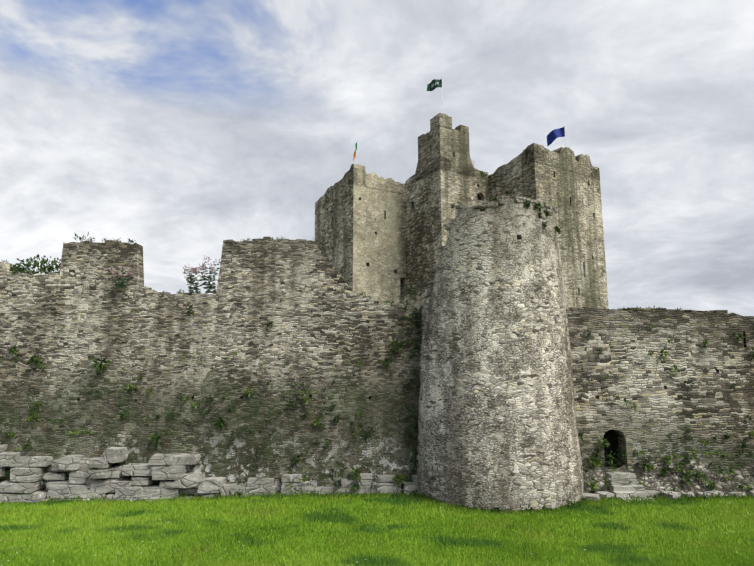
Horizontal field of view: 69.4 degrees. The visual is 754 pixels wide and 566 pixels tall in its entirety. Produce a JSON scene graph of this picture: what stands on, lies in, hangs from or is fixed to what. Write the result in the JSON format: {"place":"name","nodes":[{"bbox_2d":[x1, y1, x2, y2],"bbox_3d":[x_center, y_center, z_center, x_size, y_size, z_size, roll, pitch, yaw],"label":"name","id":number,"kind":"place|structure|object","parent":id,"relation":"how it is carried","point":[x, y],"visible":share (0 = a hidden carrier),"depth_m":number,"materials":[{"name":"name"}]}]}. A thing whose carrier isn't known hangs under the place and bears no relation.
{"place":"outdoors","nodes":[
{"label":"outdoors","id":0,"kind":"place"},
{"bbox_2d":[7,236,420,310],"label":"wall coping","id":1,"kind":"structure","parent":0,"point":[146,290],"depth_m":25.84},
{"bbox_2d":[0,492,753,565],"bbox_3d":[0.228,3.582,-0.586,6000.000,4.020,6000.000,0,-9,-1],"label":"lawn ground","id":2,"kind":"structure","parent":0,"point":[353,521],"depth_m":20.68,"materials":[{"name":"green plant"}]},
{"bbox_2d":[0,444,418,502],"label":"stone blocks","id":3,"kind":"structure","parent":2,"relation":"on","point":[85,475],"depth_m":23.54,"materials":[{"name":"grey stone"}]},
{"bbox_2d":[0,240,421,492],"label":"curtain wall","id":4,"kind":"structure","parent":2,"relation":"on","point":[89,306],"depth_m":24.93,"materials":[{"name":"stone"}]},
{"bbox_2d":[105,255,220,293],"bbox_3d":[-9.853,-0.406,25.475,5.594,1.795,0.977,1,-9,-7],"label":"shrub","id":5,"kind":"object","parent":4,"relation":"on","point":[119,284],"depth_m":25.53,"materials":[{"name":"green plant"}]},
{"bbox_2d":[0,288,753,501],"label":"plants","id":6,"kind":"object","parent":4,"relation":"attached to","point":[594,462],"visible":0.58,"depth_m":24.10,"materials":[{"name":"green plant"}]},
{"bbox_2d":[0,232,753,495],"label":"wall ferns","id":7,"kind":"object","parent":4,"relation":"attached to","point":[623,454],"depth_m":24.38,"materials":[{"name":"green plant"}]},
{"bbox_2d":[7,505,739,565],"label":"lawn daisies","id":8,"kind":"object","parent":2,"relation":"on","point":[243,545],"visible":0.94,"depth_m":15.81,"materials":[{"name":"white plant"}]},
{"bbox_2d":[2,170,753,512],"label":"wall plants","id":9,"kind":"object","parent":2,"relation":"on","point":[40,266],"depth_m":24.45,"materials":[{"name":"green plant"}]},
{"bbox_2d":[15,502,753,565],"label":"flowers","id":10,"kind":"object","parent":2,"relation":"on","point":[740,553],"visible":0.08,"depth_m":16.66,"materials":[{"name":"plant"}]},
{"bbox_2d":[314,113,608,308],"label":"keep","id":11,"kind":"structure","parent":2,"relation":"on","point":[381,239],"depth_m":47.19,"materials":[{"name":"stone"}]},
{"bbox_2d":[353,143,356,160],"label":"flag cloth","id":12,"kind":"object","parent":11,"relation":"on","point":[354,156],"visible":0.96,"depth_m":49.98,"materials":[{"name":"fabric"}]},
{"bbox_2d":[427,79,441,90],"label":"flag","id":13,"kind":"object","parent":11,"relation":"on","point":[433,84],"visible":0.98,"depth_m":49.73,"materials":[{"name":"green fabric"}]},
{"bbox_2d":[547,127,564,146],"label":"flag cloth","id":14,"kind":"object","parent":11,"relation":"on","point":[553,135],"visible":0.98,"depth_m":49.12,"materials":[{"name":"blue fabric"}]},
{"bbox_2d":[416,202,582,511],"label":"round tower","id":15,"kind":"structure","parent":2,"relation":"on","point":[497,425],"depth_m":22.44,"materials":[{"name":"stone"}]},
{"bbox_2d":[419,195,556,308],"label":"tower rim stones","id":16,"kind":"object","parent":15,"relation":"on","point":[503,199],"visible":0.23,"depth_m":23.75,"materials":[{"name":"grey stone"}]},
{"bbox_2d":[566,308,753,472],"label":"curtain wall","id":17,"kind":"structure","parent":2,"relation":"on","point":[711,404],"depth_m":24.83,"materials":[{"name":"stone"}]},
{"bbox_2d":[603,429,619,466],"bbox_3d":[10.622,7.483,25.104,1.200,2.100,0.050,0,-9,-1],"label":"passage door","id":18,"kind":"structure","parent":17,"relation":"attached to","point":[611,436],"depth_m":25.07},
{"bbox_2d":[580,471,753,501],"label":"footing stones","id":19,"kind":"object","parent":2,"relation":"on","point":[620,486],"visible":0.56,"depth_m":22.93,"materials":[{"name":"grey stone"}]},
{"bbox_2d":[0,0,753,315],"label":"sky","id":20,"kind":"structure","parent":0,"point":[178,129],"materials":[{"name":"white"}]},
{"bbox_2d":[566,307,753,318],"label":"wall coping","id":21,"kind":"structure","parent":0,"point":[725,312],"depth_m":25.43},
{"bbox_2d":[582,456,753,496],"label":"rubble","id":22,"kind":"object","parent":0,"point":[655,480],"depth_m":23.82,"materials":[{"name":"grey stone"}]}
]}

